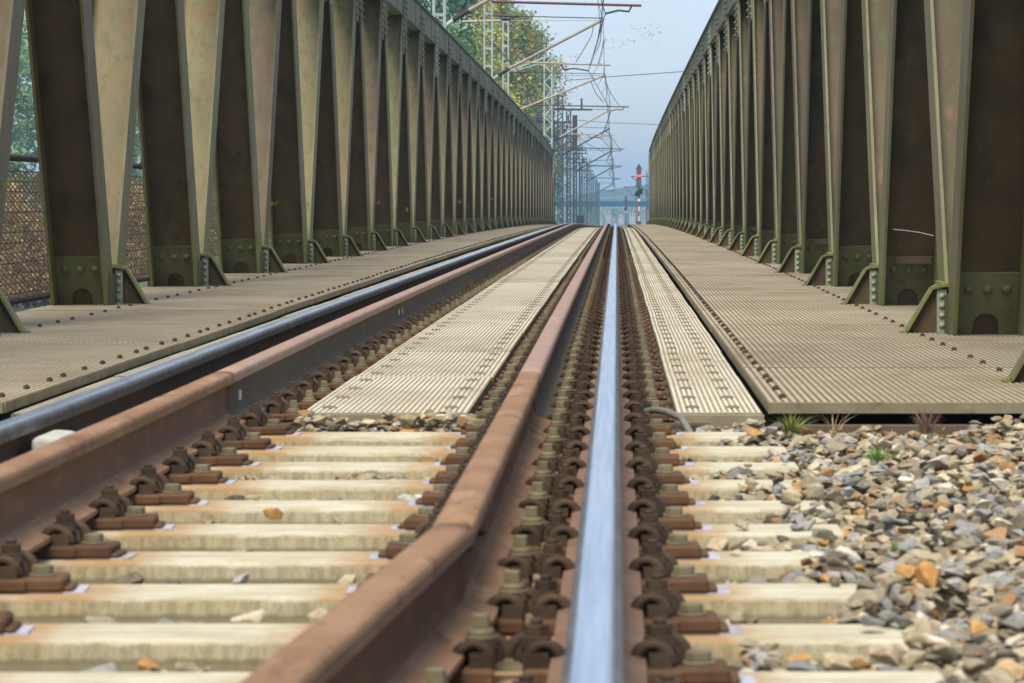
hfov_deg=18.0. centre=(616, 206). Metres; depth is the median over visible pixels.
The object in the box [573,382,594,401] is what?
rail fastening
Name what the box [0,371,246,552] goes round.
guard rail
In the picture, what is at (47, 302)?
bush
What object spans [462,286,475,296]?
rail fastening
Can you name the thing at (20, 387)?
walkway panel
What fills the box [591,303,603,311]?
rail fastening
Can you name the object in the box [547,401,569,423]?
rail fastening
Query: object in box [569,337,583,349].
rail fastening
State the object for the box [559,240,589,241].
track plate
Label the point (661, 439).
rail fastening
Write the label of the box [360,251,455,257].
walkway panel
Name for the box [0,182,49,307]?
bush
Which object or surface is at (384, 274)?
walkway panel
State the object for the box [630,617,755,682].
rail fastening
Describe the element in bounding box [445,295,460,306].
rail fastening
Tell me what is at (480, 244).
walkway panel
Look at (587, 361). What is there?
rail fastening
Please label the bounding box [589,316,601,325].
rail fastening
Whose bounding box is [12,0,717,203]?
sky
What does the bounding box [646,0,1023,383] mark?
bridge truss
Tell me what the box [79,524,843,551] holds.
concrete sleeper
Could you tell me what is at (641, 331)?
rail fastening
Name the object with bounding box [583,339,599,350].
rail fastening
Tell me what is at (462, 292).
rail fastening
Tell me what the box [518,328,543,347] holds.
rail fastening
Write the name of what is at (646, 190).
catenary mast
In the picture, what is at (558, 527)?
rail fastening
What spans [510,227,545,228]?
walkway panel
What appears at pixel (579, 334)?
rail fastening
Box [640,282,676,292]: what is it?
track plate
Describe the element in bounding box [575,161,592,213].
catenary mast
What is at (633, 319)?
rail fastening
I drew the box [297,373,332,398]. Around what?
rail fastening
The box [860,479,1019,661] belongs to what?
ballast bed
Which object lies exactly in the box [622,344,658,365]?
rail fastening
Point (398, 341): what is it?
rail fastening
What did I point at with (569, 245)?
track plate
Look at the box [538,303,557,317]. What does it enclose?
rail fastening
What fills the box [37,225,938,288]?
ground
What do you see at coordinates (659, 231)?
walkway panel
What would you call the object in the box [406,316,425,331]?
rail fastening
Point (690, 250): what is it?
walkway panel
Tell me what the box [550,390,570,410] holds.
rail fastening
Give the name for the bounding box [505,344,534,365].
rail fastening
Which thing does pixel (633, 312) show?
rail fastening
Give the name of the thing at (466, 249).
walkway panel
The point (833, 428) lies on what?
dry plant
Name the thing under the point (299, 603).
concrete sleeper
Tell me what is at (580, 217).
catenary mast
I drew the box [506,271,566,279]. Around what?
track plate
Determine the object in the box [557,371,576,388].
rail fastening
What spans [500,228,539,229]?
walkway panel
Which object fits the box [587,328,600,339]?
rail fastening
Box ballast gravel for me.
[37,409,1023,682]
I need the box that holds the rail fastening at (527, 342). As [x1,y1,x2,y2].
[514,333,540,352]
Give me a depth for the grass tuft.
10.69 m
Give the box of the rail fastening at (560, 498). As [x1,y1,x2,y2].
[547,485,580,525]
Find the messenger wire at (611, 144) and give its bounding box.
[591,2,614,184]
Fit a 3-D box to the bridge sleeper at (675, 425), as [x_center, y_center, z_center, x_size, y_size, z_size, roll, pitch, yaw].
[-0.782,0.834,11.060,2.200,0.200,0.240,0,0,0]
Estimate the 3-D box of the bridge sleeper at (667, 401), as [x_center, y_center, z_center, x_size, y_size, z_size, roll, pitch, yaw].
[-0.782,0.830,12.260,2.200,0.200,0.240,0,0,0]
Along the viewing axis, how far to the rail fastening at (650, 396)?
11.66 m
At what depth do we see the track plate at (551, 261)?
38.48 m
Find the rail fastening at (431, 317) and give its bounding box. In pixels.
[418,309,437,323]
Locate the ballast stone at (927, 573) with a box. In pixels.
[914,559,940,587]
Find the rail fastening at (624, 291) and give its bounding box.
[620,290,642,302]
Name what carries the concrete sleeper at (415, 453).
on the ballast bed
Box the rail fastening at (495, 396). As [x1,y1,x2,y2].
[477,382,513,409]
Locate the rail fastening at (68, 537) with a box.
[32,509,138,559]
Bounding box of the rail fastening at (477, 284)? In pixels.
[473,280,485,290]
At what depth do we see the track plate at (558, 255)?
42.84 m
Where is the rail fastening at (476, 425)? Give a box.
[455,403,501,435]
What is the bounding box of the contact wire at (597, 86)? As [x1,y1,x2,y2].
[588,0,615,194]
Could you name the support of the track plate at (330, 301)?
on the bridge sleeper
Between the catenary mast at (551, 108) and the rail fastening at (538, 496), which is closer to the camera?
the rail fastening at (538, 496)
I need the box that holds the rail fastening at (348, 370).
[326,357,360,380]
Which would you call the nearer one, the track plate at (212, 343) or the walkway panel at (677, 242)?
the track plate at (212, 343)
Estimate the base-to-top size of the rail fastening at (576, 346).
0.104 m
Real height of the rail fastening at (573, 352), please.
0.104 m
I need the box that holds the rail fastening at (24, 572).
[0,538,89,593]
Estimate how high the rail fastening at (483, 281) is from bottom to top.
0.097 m
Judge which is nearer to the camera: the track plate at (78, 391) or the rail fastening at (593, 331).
the track plate at (78, 391)
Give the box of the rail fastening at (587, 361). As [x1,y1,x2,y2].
[579,357,596,372]
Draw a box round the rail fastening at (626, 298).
[620,297,644,311]
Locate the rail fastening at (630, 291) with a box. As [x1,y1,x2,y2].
[620,286,640,298]
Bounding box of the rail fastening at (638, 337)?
[622,328,654,347]
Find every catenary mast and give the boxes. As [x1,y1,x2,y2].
[432,0,640,27]
[462,17,628,110]
[483,3,610,79]
[507,54,612,148]
[520,95,566,136]
[537,115,574,219]
[547,98,591,223]
[555,135,580,223]
[557,95,623,223]
[558,144,585,222]
[568,149,588,222]
[572,115,621,222]
[575,146,592,223]
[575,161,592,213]
[584,157,620,223]
[587,166,590,224]
[591,173,593,224]
[595,179,613,225]
[597,183,599,225]
[624,186,642,220]
[631,170,648,222]
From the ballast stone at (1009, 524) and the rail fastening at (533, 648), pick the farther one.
the ballast stone at (1009, 524)
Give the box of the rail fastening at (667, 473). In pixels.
[626,446,699,484]
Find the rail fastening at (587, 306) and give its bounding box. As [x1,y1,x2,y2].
[580,305,592,313]
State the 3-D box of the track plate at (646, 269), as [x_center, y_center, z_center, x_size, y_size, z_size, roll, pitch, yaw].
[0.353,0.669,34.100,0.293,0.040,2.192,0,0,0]
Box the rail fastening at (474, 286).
[469,282,481,292]
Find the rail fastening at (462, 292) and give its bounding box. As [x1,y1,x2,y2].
[458,288,472,299]
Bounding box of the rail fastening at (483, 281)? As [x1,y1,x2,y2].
[478,277,490,285]
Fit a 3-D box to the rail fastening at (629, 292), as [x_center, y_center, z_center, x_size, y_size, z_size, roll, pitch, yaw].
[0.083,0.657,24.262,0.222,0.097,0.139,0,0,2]
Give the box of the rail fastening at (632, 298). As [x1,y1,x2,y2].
[620,292,643,305]
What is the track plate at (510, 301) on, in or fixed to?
on the bridge sleeper
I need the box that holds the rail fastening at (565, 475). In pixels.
[553,464,583,500]
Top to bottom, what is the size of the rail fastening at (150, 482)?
0.100 m
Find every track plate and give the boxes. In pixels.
[11,377,122,417]
[113,351,193,377]
[187,332,244,350]
[241,318,283,332]
[281,306,317,317]
[307,376,491,413]
[317,297,343,305]
[342,288,369,296]
[357,351,510,384]
[392,332,522,355]
[422,317,533,337]
[444,306,541,321]
[461,297,548,310]
[474,289,554,299]
[486,282,558,291]
[496,276,562,284]
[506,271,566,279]
[514,267,569,273]
[520,263,572,269]
[525,260,574,264]
[530,257,577,262]
[535,254,579,256]
[539,252,580,254]
[542,250,582,253]
[546,248,583,250]
[549,246,585,248]
[552,244,586,246]
[555,243,587,244]
[557,241,588,243]
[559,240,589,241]
[561,239,590,240]
[563,238,591,239]
[564,236,592,237]
[629,244,645,245]
[629,246,647,249]
[630,247,649,249]
[630,250,650,252]
[631,252,651,255]
[632,254,654,258]
[633,257,656,259]
[633,260,658,263]
[634,263,661,269]
[636,267,664,273]
[637,271,668,276]
[638,276,671,285]
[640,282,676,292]
[642,289,682,298]
[644,296,688,310]
[647,306,697,319]
[650,318,706,337]
[655,332,720,351]
[659,351,736,384]
[667,376,762,414]
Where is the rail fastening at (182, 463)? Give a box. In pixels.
[162,445,236,484]
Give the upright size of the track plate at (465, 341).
0.039 m
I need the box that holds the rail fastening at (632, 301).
[620,295,643,308]
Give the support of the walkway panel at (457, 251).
on the bridge floor
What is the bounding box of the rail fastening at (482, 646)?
[448,613,508,682]
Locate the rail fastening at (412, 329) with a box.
[398,320,419,336]
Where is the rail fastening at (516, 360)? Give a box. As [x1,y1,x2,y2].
[501,350,531,372]
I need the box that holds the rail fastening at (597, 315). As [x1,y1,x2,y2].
[590,312,602,321]
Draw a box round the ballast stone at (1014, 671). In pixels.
[992,659,1023,681]
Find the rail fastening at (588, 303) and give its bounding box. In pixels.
[581,302,591,310]
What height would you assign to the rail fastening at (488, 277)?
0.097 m
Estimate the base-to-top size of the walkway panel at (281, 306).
0.056 m
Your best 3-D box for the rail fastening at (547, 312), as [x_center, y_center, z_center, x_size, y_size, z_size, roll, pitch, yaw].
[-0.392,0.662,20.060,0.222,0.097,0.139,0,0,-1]
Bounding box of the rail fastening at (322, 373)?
[312,364,345,389]
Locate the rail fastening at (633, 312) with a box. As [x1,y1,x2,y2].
[620,306,647,321]
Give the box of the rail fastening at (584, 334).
[572,327,587,338]
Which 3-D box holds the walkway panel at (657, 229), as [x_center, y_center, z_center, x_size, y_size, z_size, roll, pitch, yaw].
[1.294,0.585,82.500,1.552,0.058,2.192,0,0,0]
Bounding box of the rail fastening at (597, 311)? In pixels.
[591,309,602,317]
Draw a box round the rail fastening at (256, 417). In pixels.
[240,403,301,435]
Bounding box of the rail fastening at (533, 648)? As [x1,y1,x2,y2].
[504,618,564,682]
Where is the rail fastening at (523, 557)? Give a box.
[497,535,539,587]
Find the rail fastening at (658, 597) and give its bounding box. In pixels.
[631,574,743,634]
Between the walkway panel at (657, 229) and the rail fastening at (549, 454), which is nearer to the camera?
the rail fastening at (549, 454)
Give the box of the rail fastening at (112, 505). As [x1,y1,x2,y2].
[84,484,174,529]
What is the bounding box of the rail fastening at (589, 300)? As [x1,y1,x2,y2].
[582,299,592,307]
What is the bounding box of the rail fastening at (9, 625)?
[0,611,34,634]
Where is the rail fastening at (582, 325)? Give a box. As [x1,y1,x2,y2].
[574,323,587,333]
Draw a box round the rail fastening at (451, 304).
[441,297,456,310]
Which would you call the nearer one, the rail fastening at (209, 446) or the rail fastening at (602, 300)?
the rail fastening at (209, 446)
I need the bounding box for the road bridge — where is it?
[555,197,648,224]
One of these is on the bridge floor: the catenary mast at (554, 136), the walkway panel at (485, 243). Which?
the walkway panel at (485, 243)
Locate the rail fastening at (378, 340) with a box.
[372,333,397,352]
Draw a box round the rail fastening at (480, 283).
[476,279,488,287]
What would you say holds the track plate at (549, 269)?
on the bridge sleeper
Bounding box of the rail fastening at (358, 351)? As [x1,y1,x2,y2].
[352,344,380,365]
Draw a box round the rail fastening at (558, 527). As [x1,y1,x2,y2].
[543,510,578,552]
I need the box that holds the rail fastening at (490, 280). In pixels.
[482,276,493,284]
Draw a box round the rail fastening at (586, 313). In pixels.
[578,311,589,320]
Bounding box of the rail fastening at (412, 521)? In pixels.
[389,485,455,530]
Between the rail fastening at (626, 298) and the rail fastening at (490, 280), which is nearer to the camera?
the rail fastening at (626, 298)
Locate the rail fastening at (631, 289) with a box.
[620,284,640,295]
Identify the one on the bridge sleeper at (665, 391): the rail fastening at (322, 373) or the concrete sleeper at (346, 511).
the rail fastening at (322, 373)
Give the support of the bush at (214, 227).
on the ground
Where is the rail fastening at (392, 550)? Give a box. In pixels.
[369,509,441,559]
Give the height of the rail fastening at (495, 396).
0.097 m
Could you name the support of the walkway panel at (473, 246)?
on the bridge floor
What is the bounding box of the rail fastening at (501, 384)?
[484,373,518,398]
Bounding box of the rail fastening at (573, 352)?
[564,349,580,362]
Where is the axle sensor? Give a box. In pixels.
[32,430,74,449]
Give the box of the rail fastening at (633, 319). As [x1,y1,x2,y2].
[620,312,649,328]
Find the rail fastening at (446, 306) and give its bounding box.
[435,300,451,313]
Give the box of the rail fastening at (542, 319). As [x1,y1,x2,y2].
[531,312,552,328]
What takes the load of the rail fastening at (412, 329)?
on the bridge sleeper
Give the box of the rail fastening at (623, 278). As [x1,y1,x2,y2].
[620,277,638,287]
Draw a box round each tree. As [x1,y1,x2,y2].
[8,19,35,199]
[12,10,42,212]
[131,106,142,196]
[131,107,143,234]
[418,0,481,57]
[450,0,487,63]
[465,0,524,111]
[489,0,534,117]
[509,5,556,165]
[520,21,567,220]
[539,54,585,205]
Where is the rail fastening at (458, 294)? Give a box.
[454,290,468,301]
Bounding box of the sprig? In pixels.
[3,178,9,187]
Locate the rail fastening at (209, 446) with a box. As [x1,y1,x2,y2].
[191,430,261,466]
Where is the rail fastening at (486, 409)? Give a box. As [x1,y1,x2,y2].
[474,392,508,418]
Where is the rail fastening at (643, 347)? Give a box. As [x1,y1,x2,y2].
[621,338,657,358]
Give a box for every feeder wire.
[565,71,682,80]
[565,75,600,75]
[578,120,658,124]
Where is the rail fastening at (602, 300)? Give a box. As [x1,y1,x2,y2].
[594,295,604,302]
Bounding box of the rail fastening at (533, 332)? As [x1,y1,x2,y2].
[522,324,545,342]
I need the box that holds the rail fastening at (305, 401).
[280,382,318,409]
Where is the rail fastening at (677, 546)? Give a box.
[627,510,720,559]
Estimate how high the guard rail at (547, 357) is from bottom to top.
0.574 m
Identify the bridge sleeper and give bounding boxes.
[246,419,709,431]
[315,398,672,407]
[329,380,666,387]
[330,388,669,397]
[341,372,664,379]
[503,365,662,371]
[511,353,658,358]
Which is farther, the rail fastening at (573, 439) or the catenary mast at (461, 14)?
the catenary mast at (461, 14)
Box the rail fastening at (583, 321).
[575,319,588,328]
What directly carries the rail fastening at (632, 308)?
on the bridge sleeper
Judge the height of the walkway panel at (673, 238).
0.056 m
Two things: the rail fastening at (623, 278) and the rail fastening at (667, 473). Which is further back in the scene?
the rail fastening at (623, 278)
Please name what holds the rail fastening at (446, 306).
on the bridge sleeper
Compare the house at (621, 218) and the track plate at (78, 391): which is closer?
the track plate at (78, 391)
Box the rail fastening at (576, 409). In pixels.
[569,403,590,424]
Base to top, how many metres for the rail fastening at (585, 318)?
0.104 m
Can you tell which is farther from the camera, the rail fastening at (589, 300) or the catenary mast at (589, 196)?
the catenary mast at (589, 196)
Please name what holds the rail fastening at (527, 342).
on the bridge sleeper at (656, 355)
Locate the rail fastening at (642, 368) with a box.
[622,357,663,380]
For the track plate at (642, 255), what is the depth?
42.94 m
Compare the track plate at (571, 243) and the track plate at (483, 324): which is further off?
the track plate at (571, 243)
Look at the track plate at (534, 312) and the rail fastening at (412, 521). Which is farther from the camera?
the track plate at (534, 312)
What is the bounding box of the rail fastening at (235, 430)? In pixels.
[218,416,283,449]
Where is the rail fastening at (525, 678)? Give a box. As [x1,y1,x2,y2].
[512,674,539,682]
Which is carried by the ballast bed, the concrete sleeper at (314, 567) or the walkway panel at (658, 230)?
the concrete sleeper at (314, 567)
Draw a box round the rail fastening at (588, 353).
[580,350,597,363]
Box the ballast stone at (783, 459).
[780,456,786,462]
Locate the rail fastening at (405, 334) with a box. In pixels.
[390,324,411,341]
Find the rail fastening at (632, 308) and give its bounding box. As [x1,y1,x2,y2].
[620,303,646,317]
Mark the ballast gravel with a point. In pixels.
(941, 503)
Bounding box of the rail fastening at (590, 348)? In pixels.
[583,344,598,356]
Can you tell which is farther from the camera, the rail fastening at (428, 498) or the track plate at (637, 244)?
the track plate at (637, 244)
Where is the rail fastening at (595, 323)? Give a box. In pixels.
[588,320,601,329]
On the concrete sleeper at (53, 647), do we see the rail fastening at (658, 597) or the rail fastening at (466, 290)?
the rail fastening at (658, 597)
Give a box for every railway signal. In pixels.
[624,195,631,224]
[633,164,648,223]
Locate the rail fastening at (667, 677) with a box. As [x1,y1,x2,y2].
[653,673,681,682]
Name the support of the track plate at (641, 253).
on the bridge sleeper
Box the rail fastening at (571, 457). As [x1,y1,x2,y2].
[557,446,586,476]
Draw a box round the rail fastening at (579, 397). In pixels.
[570,392,592,413]
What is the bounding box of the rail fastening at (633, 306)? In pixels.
[620,300,645,314]
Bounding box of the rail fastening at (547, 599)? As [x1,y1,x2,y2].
[526,574,570,634]
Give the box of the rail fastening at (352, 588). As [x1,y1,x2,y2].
[346,565,384,594]
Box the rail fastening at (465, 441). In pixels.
[444,416,494,449]
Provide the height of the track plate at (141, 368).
0.039 m
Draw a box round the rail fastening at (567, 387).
[554,380,573,398]
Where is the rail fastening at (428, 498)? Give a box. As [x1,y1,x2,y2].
[408,464,467,505]
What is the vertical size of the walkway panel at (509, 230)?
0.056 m
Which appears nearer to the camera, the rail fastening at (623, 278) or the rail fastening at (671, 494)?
the rail fastening at (671, 494)
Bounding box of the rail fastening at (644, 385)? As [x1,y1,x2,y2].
[622,373,666,398]
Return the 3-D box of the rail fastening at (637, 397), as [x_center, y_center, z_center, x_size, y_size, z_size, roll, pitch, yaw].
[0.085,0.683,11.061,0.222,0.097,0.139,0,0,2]
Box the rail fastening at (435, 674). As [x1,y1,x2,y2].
[424,667,446,682]
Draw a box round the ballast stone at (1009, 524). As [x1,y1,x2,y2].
[994,518,1012,526]
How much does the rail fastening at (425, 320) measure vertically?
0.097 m
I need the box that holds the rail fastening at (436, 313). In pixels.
[425,306,441,319]
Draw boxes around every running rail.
[0,223,610,463]
[547,223,647,682]
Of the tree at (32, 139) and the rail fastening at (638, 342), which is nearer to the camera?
the rail fastening at (638, 342)
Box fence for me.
[0,154,270,304]
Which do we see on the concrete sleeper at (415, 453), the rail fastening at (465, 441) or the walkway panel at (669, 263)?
the rail fastening at (465, 441)
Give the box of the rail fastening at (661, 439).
[625,416,688,449]
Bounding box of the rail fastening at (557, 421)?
[543,413,566,437]
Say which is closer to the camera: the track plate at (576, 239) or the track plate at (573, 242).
the track plate at (573, 242)
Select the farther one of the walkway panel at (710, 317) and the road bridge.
the road bridge
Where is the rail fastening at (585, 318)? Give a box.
[576,315,588,324]
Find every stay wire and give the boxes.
[468,0,508,61]
[493,42,536,93]
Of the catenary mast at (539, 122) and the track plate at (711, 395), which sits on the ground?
the catenary mast at (539, 122)
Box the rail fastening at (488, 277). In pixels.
[484,274,495,282]
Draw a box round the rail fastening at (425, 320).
[412,312,431,327]
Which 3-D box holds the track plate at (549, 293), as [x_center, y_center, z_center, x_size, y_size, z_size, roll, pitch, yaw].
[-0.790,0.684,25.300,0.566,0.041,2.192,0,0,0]
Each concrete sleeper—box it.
[0,584,856,623]
[0,623,913,671]
[0,671,945,682]
[37,551,861,583]
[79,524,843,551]
[126,500,825,523]
[163,480,812,500]
[192,462,798,479]
[219,446,786,461]
[245,432,777,445]
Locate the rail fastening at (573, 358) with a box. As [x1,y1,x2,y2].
[563,355,579,370]
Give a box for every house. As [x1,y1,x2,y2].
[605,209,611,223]
[611,218,616,224]
[618,213,624,224]
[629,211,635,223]
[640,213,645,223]
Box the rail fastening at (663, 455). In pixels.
[625,430,692,466]
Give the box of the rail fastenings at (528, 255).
[520,226,629,261]
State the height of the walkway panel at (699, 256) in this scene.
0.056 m
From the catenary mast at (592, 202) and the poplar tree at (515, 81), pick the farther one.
the catenary mast at (592, 202)
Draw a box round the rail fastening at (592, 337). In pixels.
[585,333,599,344]
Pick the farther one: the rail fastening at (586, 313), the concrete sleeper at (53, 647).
the rail fastening at (586, 313)
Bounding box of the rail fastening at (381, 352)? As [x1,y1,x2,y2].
[363,338,389,359]
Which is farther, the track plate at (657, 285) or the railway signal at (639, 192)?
the railway signal at (639, 192)
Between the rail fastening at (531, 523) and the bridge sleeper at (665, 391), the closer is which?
the rail fastening at (531, 523)
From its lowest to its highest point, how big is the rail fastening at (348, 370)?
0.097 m
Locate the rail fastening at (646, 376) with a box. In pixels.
[622,365,664,389]
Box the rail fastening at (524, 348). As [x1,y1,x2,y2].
[511,338,537,358]
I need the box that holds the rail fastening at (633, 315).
[621,309,648,324]
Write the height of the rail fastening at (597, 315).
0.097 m
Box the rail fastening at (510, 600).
[487,570,528,634]
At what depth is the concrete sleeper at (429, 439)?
10.35 m
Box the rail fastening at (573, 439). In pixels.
[563,430,588,458]
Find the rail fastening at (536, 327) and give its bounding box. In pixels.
[524,320,547,337]
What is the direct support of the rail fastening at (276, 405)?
on the bridge sleeper at (675, 425)
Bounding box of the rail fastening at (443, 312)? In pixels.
[431,303,446,316]
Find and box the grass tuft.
[769,412,817,434]
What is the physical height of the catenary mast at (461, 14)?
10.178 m
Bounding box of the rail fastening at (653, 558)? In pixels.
[628,539,729,593]
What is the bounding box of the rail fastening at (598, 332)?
[586,324,600,334]
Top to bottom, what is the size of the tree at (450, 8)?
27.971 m
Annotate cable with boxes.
[644,407,692,431]
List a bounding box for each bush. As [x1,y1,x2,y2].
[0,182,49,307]
[10,196,50,306]
[125,173,146,276]
[209,186,268,257]
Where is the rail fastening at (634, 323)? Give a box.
[620,316,650,332]
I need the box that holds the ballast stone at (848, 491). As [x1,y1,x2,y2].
[842,486,854,497]
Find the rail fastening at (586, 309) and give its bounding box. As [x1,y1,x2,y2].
[579,308,590,316]
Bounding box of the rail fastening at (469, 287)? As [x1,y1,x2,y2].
[466,284,478,294]
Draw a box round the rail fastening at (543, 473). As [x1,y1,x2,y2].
[525,461,553,494]
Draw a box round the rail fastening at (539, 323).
[528,316,550,332]
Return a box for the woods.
[555,207,645,224]
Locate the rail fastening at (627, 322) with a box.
[620,320,650,337]
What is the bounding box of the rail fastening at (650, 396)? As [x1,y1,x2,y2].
[622,382,669,408]
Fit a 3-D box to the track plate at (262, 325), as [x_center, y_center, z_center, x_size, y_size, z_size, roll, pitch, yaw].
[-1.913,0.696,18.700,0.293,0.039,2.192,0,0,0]
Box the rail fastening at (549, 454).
[532,443,558,473]
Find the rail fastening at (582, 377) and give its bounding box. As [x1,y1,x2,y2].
[576,373,594,388]
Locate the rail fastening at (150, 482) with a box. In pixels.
[127,463,208,505]
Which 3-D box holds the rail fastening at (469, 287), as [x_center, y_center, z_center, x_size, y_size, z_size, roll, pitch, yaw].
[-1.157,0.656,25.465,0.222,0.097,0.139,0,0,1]
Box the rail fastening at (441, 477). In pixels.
[422,446,477,484]
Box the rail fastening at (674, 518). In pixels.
[627,485,712,530]
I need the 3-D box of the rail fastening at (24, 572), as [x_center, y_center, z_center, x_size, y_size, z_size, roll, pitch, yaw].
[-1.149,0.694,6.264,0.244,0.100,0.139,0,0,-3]
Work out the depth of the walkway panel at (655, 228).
86.91 m
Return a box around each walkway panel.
[0,323,234,350]
[0,341,179,376]
[0,365,106,412]
[16,309,276,331]
[24,297,310,315]
[141,281,361,294]
[142,288,338,304]
[224,269,397,279]
[226,275,381,286]
[282,260,425,268]
[284,264,412,273]
[327,254,446,260]
[327,257,436,264]
[360,248,463,254]
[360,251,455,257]
[386,244,477,249]
[387,246,470,251]
[408,243,483,246]
[414,241,488,245]
[426,239,493,243]
[431,238,498,241]
[441,236,506,239]
[442,237,502,240]
[454,235,510,237]
[465,232,520,234]
[466,233,517,235]
[475,231,523,234]
[479,231,526,233]
[483,230,531,231]
[494,229,535,230]
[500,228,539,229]
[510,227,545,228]
[516,226,549,227]
[633,226,665,226]
[634,227,667,228]
[636,228,673,228]
[637,229,676,229]
[638,230,680,230]
[638,230,681,232]
[639,232,686,233]
[640,232,688,234]
[642,234,693,236]
[643,235,695,237]
[644,236,699,238]
[645,237,701,240]
[646,238,706,241]
[647,239,709,242]
[648,241,713,245]
[650,242,717,246]
[651,244,729,249]
[653,246,728,250]
[654,249,742,253]
[656,251,741,257]
[659,254,758,260]
[661,257,757,264]
[664,260,780,268]
[667,264,779,273]
[671,269,810,278]
[675,274,808,286]
[680,281,852,293]
[685,289,849,303]
[692,298,917,315]
[700,309,914,330]
[711,323,1023,349]
[724,341,1023,376]
[743,366,1023,413]
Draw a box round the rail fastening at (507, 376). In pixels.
[491,365,523,389]
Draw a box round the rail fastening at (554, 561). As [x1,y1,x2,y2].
[537,538,574,590]
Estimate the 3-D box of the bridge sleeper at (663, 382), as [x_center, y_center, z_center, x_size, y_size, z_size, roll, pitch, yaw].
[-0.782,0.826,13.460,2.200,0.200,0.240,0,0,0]
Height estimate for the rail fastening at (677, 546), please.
0.100 m
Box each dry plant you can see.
[819,405,851,430]
[913,407,944,432]
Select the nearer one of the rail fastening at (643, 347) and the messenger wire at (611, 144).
the rail fastening at (643, 347)
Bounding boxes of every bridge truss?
[0,0,556,332]
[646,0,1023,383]
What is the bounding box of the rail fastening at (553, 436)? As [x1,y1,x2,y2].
[538,427,564,454]
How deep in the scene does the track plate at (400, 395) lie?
11.95 m
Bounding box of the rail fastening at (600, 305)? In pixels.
[593,300,603,308]
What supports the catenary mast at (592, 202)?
on the ground
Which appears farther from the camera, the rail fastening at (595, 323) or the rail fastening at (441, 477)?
the rail fastening at (595, 323)
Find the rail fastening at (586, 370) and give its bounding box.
[577,365,596,381]
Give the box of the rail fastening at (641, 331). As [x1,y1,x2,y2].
[621,324,652,342]
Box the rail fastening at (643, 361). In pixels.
[622,350,660,372]
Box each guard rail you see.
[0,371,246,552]
[217,223,599,423]
[240,523,495,682]
[432,371,551,619]
[520,223,610,418]
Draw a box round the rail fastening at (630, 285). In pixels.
[619,280,639,291]
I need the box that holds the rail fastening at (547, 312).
[536,306,555,321]
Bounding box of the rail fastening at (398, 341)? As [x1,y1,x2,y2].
[382,328,404,346]
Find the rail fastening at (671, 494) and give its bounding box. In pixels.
[626,464,704,506]
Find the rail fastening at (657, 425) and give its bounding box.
[623,403,683,435]
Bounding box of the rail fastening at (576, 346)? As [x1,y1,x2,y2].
[566,343,582,355]
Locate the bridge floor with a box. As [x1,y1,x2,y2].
[0,225,1023,438]
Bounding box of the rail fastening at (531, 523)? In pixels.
[510,506,544,551]
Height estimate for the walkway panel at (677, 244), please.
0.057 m
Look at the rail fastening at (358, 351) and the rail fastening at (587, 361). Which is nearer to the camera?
the rail fastening at (587, 361)
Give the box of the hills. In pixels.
[26,184,648,223]
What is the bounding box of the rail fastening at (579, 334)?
[570,332,585,343]
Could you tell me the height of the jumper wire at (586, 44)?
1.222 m
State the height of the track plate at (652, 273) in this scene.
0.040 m
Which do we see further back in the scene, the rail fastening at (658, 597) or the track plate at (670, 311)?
the track plate at (670, 311)
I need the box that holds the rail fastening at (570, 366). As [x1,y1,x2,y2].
[560,363,578,378]
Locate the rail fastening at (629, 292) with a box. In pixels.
[620,288,641,300]
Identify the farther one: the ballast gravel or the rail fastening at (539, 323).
the rail fastening at (539, 323)
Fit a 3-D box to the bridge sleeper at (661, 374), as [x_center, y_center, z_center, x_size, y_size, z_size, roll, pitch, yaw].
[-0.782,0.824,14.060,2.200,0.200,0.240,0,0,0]
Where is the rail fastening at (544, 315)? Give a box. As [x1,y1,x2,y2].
[533,309,554,324]
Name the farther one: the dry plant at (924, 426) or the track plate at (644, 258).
the track plate at (644, 258)
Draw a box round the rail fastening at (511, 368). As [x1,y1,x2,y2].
[495,357,527,380]
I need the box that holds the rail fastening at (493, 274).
[490,271,500,279]
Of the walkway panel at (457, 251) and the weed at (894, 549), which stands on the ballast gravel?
the weed at (894, 549)
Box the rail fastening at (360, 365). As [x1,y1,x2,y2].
[340,350,370,372]
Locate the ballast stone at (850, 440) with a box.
[844,436,857,444]
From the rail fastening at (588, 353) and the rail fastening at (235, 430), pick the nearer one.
the rail fastening at (235, 430)
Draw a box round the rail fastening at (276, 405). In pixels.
[262,392,299,420]
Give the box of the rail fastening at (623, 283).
[619,282,639,293]
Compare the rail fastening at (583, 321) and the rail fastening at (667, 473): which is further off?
the rail fastening at (583, 321)
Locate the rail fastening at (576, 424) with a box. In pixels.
[565,416,589,438]
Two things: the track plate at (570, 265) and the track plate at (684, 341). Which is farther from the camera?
the track plate at (570, 265)
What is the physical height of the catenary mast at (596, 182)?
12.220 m
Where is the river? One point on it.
(17, 309)
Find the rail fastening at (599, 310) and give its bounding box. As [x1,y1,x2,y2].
[594,306,603,314]
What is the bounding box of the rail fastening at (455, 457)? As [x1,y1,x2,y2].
[433,430,486,465]
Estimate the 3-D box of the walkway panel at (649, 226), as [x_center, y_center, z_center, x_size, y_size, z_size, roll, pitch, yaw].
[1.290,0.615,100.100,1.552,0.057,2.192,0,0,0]
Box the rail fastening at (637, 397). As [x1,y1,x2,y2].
[624,392,673,421]
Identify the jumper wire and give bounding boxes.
[576,26,593,61]
[590,0,603,62]
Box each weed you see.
[854,445,900,460]
[881,539,908,551]
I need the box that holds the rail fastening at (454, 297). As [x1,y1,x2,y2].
[450,292,464,304]
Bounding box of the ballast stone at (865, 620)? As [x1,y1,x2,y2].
[858,614,884,625]
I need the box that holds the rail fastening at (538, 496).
[518,482,549,520]
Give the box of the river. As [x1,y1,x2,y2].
[13,305,44,311]
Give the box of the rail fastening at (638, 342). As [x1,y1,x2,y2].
[621,333,655,352]

